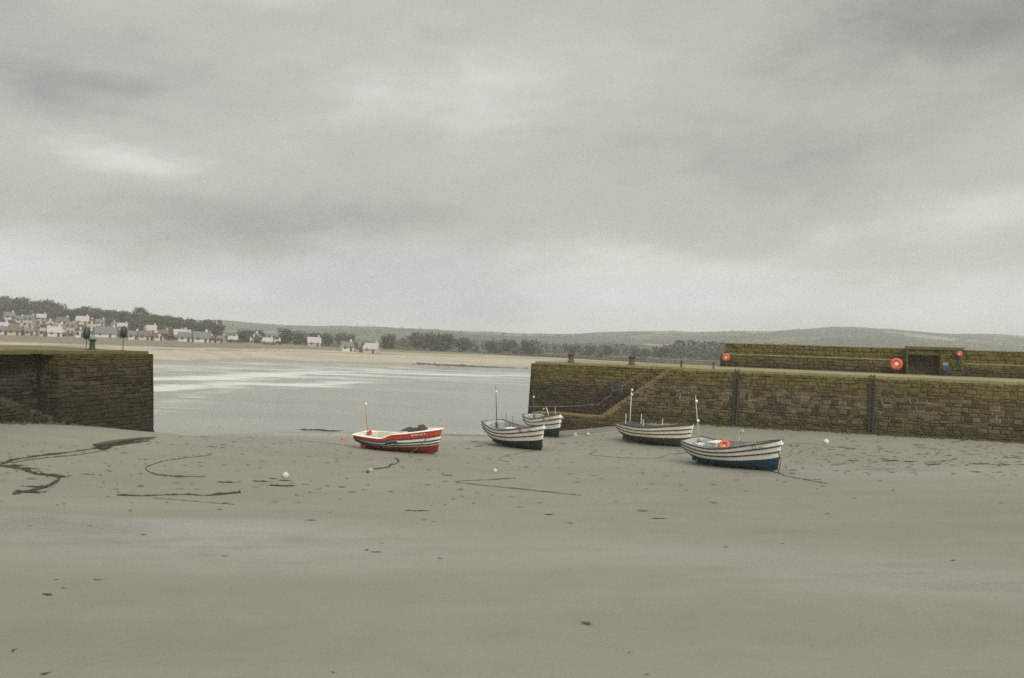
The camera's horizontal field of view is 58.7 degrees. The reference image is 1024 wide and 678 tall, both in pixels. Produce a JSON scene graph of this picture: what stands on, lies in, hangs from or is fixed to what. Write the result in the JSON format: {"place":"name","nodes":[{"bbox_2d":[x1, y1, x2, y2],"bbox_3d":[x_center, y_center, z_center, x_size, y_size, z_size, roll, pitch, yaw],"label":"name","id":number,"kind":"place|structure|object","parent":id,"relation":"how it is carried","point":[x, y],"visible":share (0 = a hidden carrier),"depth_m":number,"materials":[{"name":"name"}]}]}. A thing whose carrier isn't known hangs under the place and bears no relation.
{"place":"outdoors","nodes":[
{"label":"outdoors","id":0,"kind":"place"},
{"bbox_2d":[0,334,643,367],"bbox_3d":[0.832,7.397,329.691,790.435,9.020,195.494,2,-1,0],"label":"beach","id":1,"kind":"structure","parent":0,"point":[170,351],"depth_m":335.58,"materials":[{"name":"sand"}]},
{"bbox_2d":[0,324,8,334],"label":"house","id":2,"kind":"structure","parent":1,"relation":"on","point":[3,329],"depth_m":377.23,"materials":[{"name":"paint"}]},
{"bbox_2d":[6,323,23,334],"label":"house","id":3,"kind":"structure","parent":1,"relation":"on","point":[14,330],"depth_m":377.43,"materials":[{"name":"brown tile"}]},
{"bbox_2d":[23,325,34,335],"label":"house","id":4,"kind":"structure","parent":1,"relation":"on","point":[29,331],"depth_m":377.52,"materials":[{"name":"beige stone"}]},
{"bbox_2d":[35,322,46,335],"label":"house","id":5,"kind":"structure","parent":1,"relation":"on","point":[40,329],"depth_m":377.54,"materials":[{"name":"paint"}]},
{"bbox_2d":[46,324,62,336],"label":"house","id":6,"kind":"structure","parent":1,"relation":"on","point":[53,331],"depth_m":377.82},
{"bbox_2d":[75,327,82,337],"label":"house","id":7,"kind":"structure","parent":1,"relation":"on","point":[79,333],"depth_m":376.76,"materials":[{"name":"paint"}]},
{"bbox_2d":[94,325,117,337],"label":"house","id":8,"kind":"structure","parent":1,"relation":"on","point":[106,331],"depth_m":409.54,"materials":[{"name":"grey stone"}]},
{"bbox_2d":[128,329,138,339],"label":"house","id":9,"kind":"structure","parent":1,"relation":"on","point":[132,335],"depth_m":377.02,"materials":[{"name":"paint"}]},
{"bbox_2d":[137,329,151,339],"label":"house","id":10,"kind":"structure","parent":1,"relation":"on","point":[144,335],"depth_m":377.51,"materials":[{"name":"brown tile"}]},
{"bbox_2d":[151,330,163,340],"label":"house","id":11,"kind":"structure","parent":1,"relation":"on","point":[157,336],"depth_m":377.36,"materials":[{"name":"paint"}]},
{"bbox_2d":[177,330,192,341],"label":"house","id":12,"kind":"structure","parent":1,"relation":"on","point":[184,336],"depth_m":377.39,"materials":[{"name":"grey stone"}]},
{"bbox_2d":[192,329,209,342],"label":"house","id":13,"kind":"structure","parent":1,"relation":"on","point":[200,336],"depth_m":377.67,"materials":[{"name":"grey stone"}]},
{"bbox_2d":[209,334,216,342],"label":"house","id":14,"kind":"structure","parent":1,"relation":"on","point":[212,339],"depth_m":377.13,"materials":[{"name":"paint"}]},
{"bbox_2d":[216,333,226,342],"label":"house","id":15,"kind":"structure","parent":1,"relation":"on","point":[222,339],"depth_m":377.47,"materials":[{"name":"paint"}]},
{"bbox_2d":[306,335,320,346],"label":"house","id":16,"kind":"structure","parent":1,"relation":"on","point":[314,341],"depth_m":417.25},
{"bbox_2d":[338,339,354,351],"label":"house","id":17,"kind":"structure","parent":1,"relation":"on","point":[348,346],"depth_m":381.52,"materials":[{"name":"grey stone"}]},
{"bbox_2d":[355,342,362,351],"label":"house","id":18,"kind":"structure","parent":1,"relation":"on","point":[359,347],"depth_m":380.44,"materials":[{"name":"paint"}]},
{"bbox_2d":[363,341,380,353],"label":"house","id":19,"kind":"structure","parent":1,"relation":"on","point":[372,348],"depth_m":376.99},
{"bbox_2d":[416,362,526,368],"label":"rocks","id":20,"kind":"object","parent":1,"relation":"on","point":[461,365],"visible":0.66,"depth_m":335.00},
{"bbox_2d":[117,361,530,435],"bbox_3d":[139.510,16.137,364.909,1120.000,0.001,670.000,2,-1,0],"label":"sea","id":21,"kind":"structure","parent":0,"point":[206,398],"depth_m":123.95,"materials":[{"name":"liquid"}]},
{"bbox_2d":[0,421,1023,677],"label":"sand","id":22,"kind":"structure","parent":0,"point":[694,569],"depth_m":24.78,"materials":[{"name":"sand"}]},
{"bbox_2d":[12,489,45,492],"bbox_3d":[-18.035,5.656,33.870,1.426,0.101,0.480,2,-1,0],"label":"seaweed clump","id":23,"kind":"object","parent":22,"relation":"on","point":[28,491],"visible":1,"depth_m":33.76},
{"bbox_2d":[12,450,103,462],"bbox_3d":[-21.093,5.479,42.681,0.295,0.117,6.168,2,-1,15],"label":"mooring rope","id":24,"kind":"object","parent":22,"relation":"on","point":[55,456],"visible":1,"depth_m":42.24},
{"bbox_2d":[0,440,148,494],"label":"mooring chain","id":25,"kind":"object","parent":22,"relation":"on","point":[36,472],"visible":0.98,"depth_m":38.73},
{"bbox_2d":[0,345,153,431],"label":"harbour pier","id":26,"kind":"structure","parent":22,"relation":"on","point":[60,384],"depth_m":58.76,"materials":[{"name":"stone"}]},
{"bbox_2d":[83,327,89,349],"bbox_3d":[-29.066,-0.043,62.186,0.470,1.570,0.470,2,-1,0],"label":"harbour light","id":27,"kind":"object","parent":26,"relation":"on","point":[86,333],"visible":1,"depth_m":62.04,"materials":[{"name":"metal"}]},
{"bbox_2d":[88,338,96,349],"bbox_3d":[-29.105,0.358,63.138,0.540,0.780,0.526,2,-1,0],"label":"iron bollard","id":28,"kind":"object","parent":26,"relation":"on","point":[92,344],"visible":0.99,"depth_m":62.98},
{"bbox_2d":[120,326,126,350],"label":"harbour light","id":29,"kind":"object","parent":26,"relation":"on","point":[123,332],"visible":1,"depth_m":65.16,"materials":[{"name":"metal"}]},
{"bbox_2d":[93,437,155,449],"bbox_3d":[-20.767,5.451,48.861,0.804,0.326,6.579,2,-1,2],"label":"timber baulk","id":30,"kind":"object","parent":22,"relation":"on","point":[106,444],"visible":1,"depth_m":47.44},
{"bbox_2d":[145,455,210,476],"bbox_3d":[-15.933,5.994,43.524,2.715,0.211,7.408,2,-1,-17],"label":"mooring rope","id":31,"kind":"object","parent":22,"relation":"on","point":[172,475],"visible":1,"depth_m":40.40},
{"bbox_2d":[117,490,240,495],"bbox_3d":[-12.775,5.999,35.175,4.558,0.169,0.594,2,-1,-27],"label":"mooring rope","id":32,"kind":"object","parent":22,"relation":"on","point":[222,493],"visible":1,"depth_m":35.30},
{"bbox_2d":[366,458,399,472],"bbox_3d":[-6.752,6.757,48.979,0.789,0.439,8.924,2,-1,3],"label":"mooring rope","id":33,"kind":"object","parent":22,"relation":"on","point":[367,471],"visible":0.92,"depth_m":48.13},
{"bbox_2d":[352,403,442,453],"bbox_3d":[-7.232,5.754,58.764,6.534,3.154,2.360,1,4,28],"label":"motor boat","id":34,"kind":"object","parent":22,"relation":"on","point":[407,441],"visible":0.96,"depth_m":57.74,"materials":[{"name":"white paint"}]},
{"bbox_2d":[399,424,427,431],"bbox_3d":[-6.178,5.644,58.186,1.750,0.380,1.116,1,4,28],"label":"net heap","id":35,"kind":"object","parent":34,"relation":"on","point":[421,427],"visible":0.98,"depth_m":57.87,"materials":[{"name":"fabric"}]},
{"bbox_2d":[0,434,1023,534],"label":"seaweed litter","id":36,"kind":"object","parent":22,"relation":"on","point":[636,461],"visible":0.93,"depth_m":53.64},
{"bbox_2d":[0,421,1023,443],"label":"rubble","id":37,"kind":"object","parent":22,"relation":"on","point":[73,424],"visible":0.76,"depth_m":70.04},
{"bbox_2d":[481,390,545,449],"bbox_3d":[0.344,5.649,65.674,2.610,4.422,7.565,-3,2,-30],"label":"rowing boat","id":38,"kind":"object","parent":22,"relation":"on","point":[503,432],"visible":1,"depth_m":64.47,"materials":[{"name":"white paint"}]},
{"bbox_2d":[455,477,577,494],"bbox_3d":[-0.086,6.736,41.363,3.690,0.236,6.571,2,-1,-25],"label":"mooring chain","id":39,"kind":"object","parent":22,"relation":"on","point":[507,487],"visible":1,"depth_m":41.23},
{"bbox_2d":[522,390,563,437],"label":"boat","id":40,"kind":"object","parent":22,"relation":"on","point":[553,424],"visible":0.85,"depth_m":76.25,"materials":[{"name":"white paint"}]},
{"bbox_2d":[614,389,694,446],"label":"rowing boat","id":41,"kind":"object","parent":22,"relation":"on","point":[669,435],"visible":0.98,"depth_m":67.68,"materials":[{"name":"beige paint"}]},
{"bbox_2d":[679,396,783,470],"bbox_3d":[12.961,5.481,53.292,2.610,4.130,7.565,-6,2,-31],"label":"rowing boat","id":42,"kind":"object","parent":22,"relation":"on","point":[761,455],"visible":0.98,"depth_m":52.16,"materials":[{"name":"white paint"}]},
{"bbox_2d":[719,440,729,446],"bbox_3d":[12.639,6.327,54.163,0.710,0.703,0.248,13,-25,44],"label":"lifebuoy","id":43,"kind":"object","parent":42,"relation":"in","point":[726,442],"visible":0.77,"depth_m":54.16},
{"bbox_2d":[528,360,1023,442],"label":"stone quay","id":44,"kind":"structure","parent":22,"relation":"on","point":[582,394],"depth_m":75.36,"materials":[{"name":"brown stone"}]},
{"bbox_2d":[628,356,635,364],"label":"iron bollard","id":45,"kind":"object","parent":44,"relation":"on","point":[631,360],"visible":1,"depth_m":83.46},
{"bbox_2d":[603,354,701,367],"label":"rope fence","id":46,"kind":"object","parent":44,"relation":"on","point":[656,361],"visible":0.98,"depth_m":82.81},
{"bbox_2d":[722,354,729,366],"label":"lifebuoy","id":47,"kind":"object","parent":44,"relation":"on","point":[726,357],"visible":1,"depth_m":84.73,"materials":[{"name":"plastic"}]},
{"bbox_2d":[720,343,1023,378],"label":"sea wall","id":48,"kind":"structure","parent":44,"relation":"on","point":[973,363],"depth_m":79.65,"materials":[{"name":"stone"}]},
{"bbox_2d":[890,358,902,373],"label":"lifebuoy","id":49,"kind":"object","parent":44,"relation":"attached to","point":[896,364],"visible":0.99,"depth_m":77.78,"materials":[{"name":"plastic"}]},
{"bbox_2d":[761,470,826,483],"bbox_3d":[14.883,7.307,48.415,0.411,0.242,6.368,2,-1,-14],"label":"mooring rope","id":50,"kind":"object","parent":22,"relation":"on","point":[793,477],"visible":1,"depth_m":47.94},
{"bbox_2d":[0,311,1023,365],"bbox_3d":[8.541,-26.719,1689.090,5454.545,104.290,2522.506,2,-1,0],"label":"hills","id":51,"kind":"structure","parent":0,"point":[888,337],"depth_m":1749.96,"materials":[{"name":"plant"}]},
{"bbox_2d":[0,305,15,312],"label":"shore tree","id":52,"kind":"object","parent":51,"relation":"on","point":[4,309],"visible":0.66,"depth_m":513.74,"materials":[{"name":"green plant"}]},
{"bbox_2d":[2,310,15,319],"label":"house","id":53,"kind":"structure","parent":51,"relation":"on","point":[8,315],"depth_m":497.81,"materials":[{"name":"paint"}]},
{"bbox_2d":[14,314,22,322],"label":"house","id":54,"kind":"structure","parent":51,"relation":"on","point":[17,319],"depth_m":485.50,"materials":[{"name":"paint"}]},
{"bbox_2d":[22,313,36,327],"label":"house","id":55,"kind":"structure","parent":51,"relation":"on","point":[28,321],"depth_m":460.94,"materials":[{"name":"paint"}]},
{"bbox_2d":[36,312,47,321],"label":"house","id":56,"kind":"structure","parent":51,"relation":"on","point":[42,317],"depth_m":513.54,"materials":[{"name":"paint"}]},
{"bbox_2d":[32,305,52,313],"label":"shore tree","id":57,"kind":"object","parent":51,"relation":"on","point":[42,309],"visible":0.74,"depth_m":539.32,"materials":[{"name":"green plant"}]},
{"bbox_2d":[38,299,54,307],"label":"shore tree","id":58,"kind":"object","parent":51,"relation":"on","point":[47,302],"visible":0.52,"depth_m":638.96,"materials":[{"name":"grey plant"}]},
{"bbox_2d":[50,311,64,318],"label":"shore tree","id":59,"kind":"object","parent":51,"relation":"on","point":[54,314],"visible":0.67,"depth_m":532.06,"materials":[{"name":"green plant"}]},
{"bbox_2d":[51,303,66,313],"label":"shore tree","id":60,"kind":"object","parent":51,"relation":"on","point":[56,307],"visible":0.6,"depth_m":638.63,"materials":[{"name":"grey plant"}]},
{"bbox_2d":[55,315,70,324],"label":"house","id":61,"kind":"structure","parent":51,"relation":"on","point":[64,320],"depth_m":505.90,"materials":[{"name":"brown tile"}]},
{"bbox_2d":[61,309,75,320],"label":"shore tree","id":62,"kind":"object","parent":51,"relation":"on","point":[70,314],"visible":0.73,"depth_m":526.69,"materials":[{"name":"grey plant"}]},
{"bbox_2d":[65,321,75,333],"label":"house","id":63,"kind":"structure","parent":51,"relation":"on","point":[70,327],"depth_m":429.20,"materials":[{"name":"paint"}]},
{"bbox_2d":[75,315,89,324],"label":"house","id":64,"kind":"structure","parent":51,"relation":"on","point":[82,320],"depth_m":525.55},
{"bbox_2d":[87,317,96,330],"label":"house","id":65,"kind":"structure","parent":51,"relation":"on","point":[91,324],"depth_m":472.88,"materials":[{"name":"paint"}]},
{"bbox_2d":[95,317,105,325],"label":"house","id":66,"kind":"structure","parent":51,"relation":"on","point":[100,322],"depth_m":525.44,"materials":[{"name":"grey stone"}]},
{"bbox_2d":[99,309,112,317],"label":"shore tree","id":67,"kind":"object","parent":51,"relation":"on","point":[106,313],"visible":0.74,"depth_m":567.87,"materials":[{"name":"green plant"}]},
{"bbox_2d":[113,310,127,322],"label":"shore tree","id":68,"kind":"object","parent":51,"relation":"on","point":[120,314],"visible":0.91,"depth_m":563.46,"materials":[{"name":"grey plant"}]},
{"bbox_2d":[117,321,128,329],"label":"house","id":69,"kind":"structure","parent":51,"relation":"on","point":[120,325],"depth_m":498.01,"materials":[{"name":"paint"}]},
{"bbox_2d":[129,324,143,330],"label":"shore tree","id":70,"kind":"object","parent":51,"relation":"on","point":[136,327],"visible":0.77,"depth_m":447.69,"materials":[{"name":"green plant"}]},
{"bbox_2d":[129,320,146,329],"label":"shore tree","id":71,"kind":"object","parent":51,"relation":"on","point":[137,323],"visible":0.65,"depth_m":475.66,"materials":[{"name":"green plant"}]},
{"bbox_2d":[132,306,148,313],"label":"shore tree","id":72,"kind":"object","parent":51,"relation":"on","point":[141,310],"visible":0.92,"depth_m":633.95,"materials":[{"name":"green plant"}]},
{"bbox_2d":[137,316,152,324],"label":"shore tree","id":73,"kind":"object","parent":51,"relation":"on","point":[147,320],"visible":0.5,"depth_m":535.97,"materials":[{"name":"green plant"}]},
{"bbox_2d":[144,324,157,333],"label":"house","id":74,"kind":"structure","parent":51,"relation":"on","point":[152,328],"depth_m":486.07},
{"bbox_2d":[157,328,170,337],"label":"house","id":75,"kind":"structure","parent":51,"relation":"on","point":[167,331],"depth_m":454.69,"materials":[{"name":"tile"}]},
{"bbox_2d":[172,321,182,328],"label":"shore tree","id":76,"kind":"object","parent":51,"relation":"on","point":[176,325],"visible":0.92,"depth_m":527.69,"materials":[{"name":"green plant"}]},
{"bbox_2d":[172,328,187,336],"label":"house","id":77,"kind":"structure","parent":51,"relation":"on","point":[174,332],"depth_m":454.89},
{"bbox_2d":[177,317,195,327],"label":"shore tree","id":78,"kind":"object","parent":51,"relation":"on","point":[184,322],"visible":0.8,"depth_m":563.82,"materials":[{"name":"green plant"}]},
{"bbox_2d":[184,321,195,329],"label":"shore tree","id":79,"kind":"object","parent":51,"relation":"on","point":[190,326],"visible":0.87,"depth_m":560.43,"materials":[{"name":"green plant"}]},
{"bbox_2d":[193,323,205,331],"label":"shore tree","id":80,"kind":"object","parent":51,"relation":"on","point":[198,327],"visible":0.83,"depth_m":506.57,"materials":[{"name":"green plant"}]},
{"bbox_2d":[198,320,211,331],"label":"shore tree","id":81,"kind":"object","parent":51,"relation":"on","point":[207,324],"visible":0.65,"depth_m":524.73,"materials":[{"name":"green plant"}]},
{"bbox_2d":[212,324,226,333],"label":"shore tree","id":82,"kind":"object","parent":51,"relation":"on","point":[217,329],"visible":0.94,"depth_m":513.55,"materials":[{"name":"green plant"}]},
{"bbox_2d":[236,330,249,340],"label":"shore tree","id":83,"kind":"object","parent":51,"relation":"on","point":[241,334],"visible":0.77,"depth_m":450.86,"materials":[{"name":"green plant"}]},
{"bbox_2d":[249,331,261,342],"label":"house","id":84,"kind":"structure","parent":51,"relation":"on","point":[256,334],"depth_m":428.47,"materials":[{"name":"paint"}]},
{"bbox_2d":[262,336,273,342],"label":"house","id":85,"kind":"structure","parent":51,"relation":"on","point":[267,339],"depth_m":430.20,"materials":[{"name":"paint"}]},
{"bbox_2d":[275,327,292,343],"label":"shore tree","id":86,"kind":"object","parent":51,"relation":"on","point":[285,334],"visible":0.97,"depth_m":450.65,"materials":[{"name":"green plant"}]},
{"bbox_2d":[287,330,307,344],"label":"shore tree","id":87,"kind":"object","parent":51,"relation":"on","point":[299,337],"visible":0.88,"depth_m":449.79,"materials":[{"name":"green plant"}]},
{"bbox_2d":[321,333,334,346],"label":"shore tree","id":88,"kind":"object","parent":51,"relation":"on","point":[328,338],"visible":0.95,"depth_m":451.25,"materials":[{"name":"green plant"}]},
{"bbox_2d":[335,332,355,341],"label":"shore tree","id":89,"kind":"object","parent":51,"relation":"on","point":[343,335],"visible":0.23,"depth_m":490.35,"materials":[{"name":"green plant"}]},
{"bbox_2d":[336,334,354,343],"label":"shore tree","id":90,"kind":"object","parent":51,"relation":"on","point":[346,337],"visible":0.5,"depth_m":467.52,"materials":[{"name":"green plant"}]},
{"bbox_2d":[382,334,396,348],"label":"shore tree","id":91,"kind":"object","parent":51,"relation":"on","point":[389,338],"visible":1,"depth_m":458.25,"materials":[{"name":"green plant"}]},
{"bbox_2d":[408,331,428,349],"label":"shore tree","id":92,"kind":"object","parent":51,"relation":"on","point":[417,337],"visible":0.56,"depth_m":460.27,"materials":[{"name":"green plant"}]},
{"bbox_2d":[410,338,427,350],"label":"shore tree","id":93,"kind":"object","parent":51,"relation":"on","point":[417,342],"visible":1,"depth_m":447.56,"materials":[{"name":"green plant"}]},
{"bbox_2d":[424,332,438,349],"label":"shore tree","id":94,"kind":"object","parent":51,"relation":"on","point":[430,336],"visible":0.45,"depth_m":513.27,"materials":[{"name":"green plant"}]},
{"bbox_2d":[431,335,443,350],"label":"shore tree","id":95,"kind":"object","parent":51,"relation":"on","point":[434,340],"visible":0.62,"depth_m":465.32,"materials":[{"name":"green plant"}]},
{"bbox_2d":[435,332,455,351],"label":"shore tree","id":96,"kind":"object","parent":51,"relation":"on","point":[450,340],"visible":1,"depth_m":450.70,"materials":[{"name":"green plant"}]},
{"bbox_2d":[458,340,471,351],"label":"shore tree","id":97,"kind":"object","parent":51,"relation":"on","point":[461,344],"visible":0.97,"depth_m":460.95,"materials":[{"name":"green plant"}]},
{"bbox_2d":[457,337,473,351],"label":"shore tree","id":98,"kind":"object","parent":51,"relation":"on","point":[466,340],"visible":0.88,"depth_m":461.35,"materials":[{"name":"green plant"}]},
{"bbox_2d":[484,341,498,352],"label":"shore tree","id":99,"kind":"object","parent":51,"relation":"on","point":[489,346],"visible":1,"depth_m":458.12,"materials":[{"name":"green plant"}]},
{"bbox_2d":[499,339,517,353],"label":"shore tree","id":100,"kind":"object","parent":51,"relation":"on","point":[508,346],"visible":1,"depth_m":448.63,"materials":[{"name":"green plant"}]},
{"bbox_2d":[395,336,652,357],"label":"woodland","id":101,"kind":"object","parent":51,"relation":"on","point":[402,342],"visible":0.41,"depth_m":637.47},
{"bbox_2d":[520,339,535,353],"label":"shore tree","id":102,"kind":"object","parent":51,"relation":"on","point":[525,345],"visible":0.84,"depth_m":471.28,"materials":[{"name":"green plant"}]},
{"bbox_2d":[527,345,537,354],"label":"shore tree","id":103,"kind":"object","parent":51,"relation":"on","point":[531,348],"visible":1,"depth_m":456.25,"materials":[{"name":"green plant"}]},
{"bbox_2d":[564,344,579,353],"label":"shore tree","id":104,"kind":"object","parent":51,"relation":"on","point":[570,349],"visible":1,"depth_m":486.79,"materials":[{"name":"green plant"}]},
{"bbox_2d":[584,345,599,355],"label":"shore tree","id":105,"kind":"object","parent":51,"relation":"on","point":[592,350],"visible":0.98,"depth_m":490.04,"materials":[{"name":"green plant"}]},
{"bbox_2d":[593,351,607,356],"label":"shore tree","id":106,"kind":"object","parent":51,"relation":"on","point":[599,353],"visible":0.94,"depth_m":470.14,"materials":[{"name":"green plant"}]},
{"bbox_2d":[630,348,640,356],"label":"shore tree","id":107,"kind":"object","parent":51,"relation":"on","point":[634,352],"visible":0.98,"depth_m":456.46,"materials":[{"name":"green plant"}]},
{"bbox_2d":[250,325,1023,350],"bbox_3d":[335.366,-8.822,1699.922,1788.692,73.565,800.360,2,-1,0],"label":"woodland","id":108,"kind":"object","parent":51,"relation":"on","point":[460,331],"visible":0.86,"depth_m":1667.35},
{"bbox_2d":[651,345,669,358],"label":"shore tree","id":109,"kind":"object","parent":51,"relation":"on","point":[662,351],"visible":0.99,"depth_m":446.91,"materials":[{"name":"green plant"}]},
{"bbox_2d":[650,340,796,360],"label":"woodland","id":110,"kind":"object","parent":51,"relation":"on","point":[703,350],"visible":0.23,"depth_m":575.93,"materials":[{"name":"plant"}]},
{"bbox_2d":[0,0,1023,335],"label":"sky","id":111,"kind":"structure","parent":0,"point":[506,166],"materials":[{"name":"grey"}]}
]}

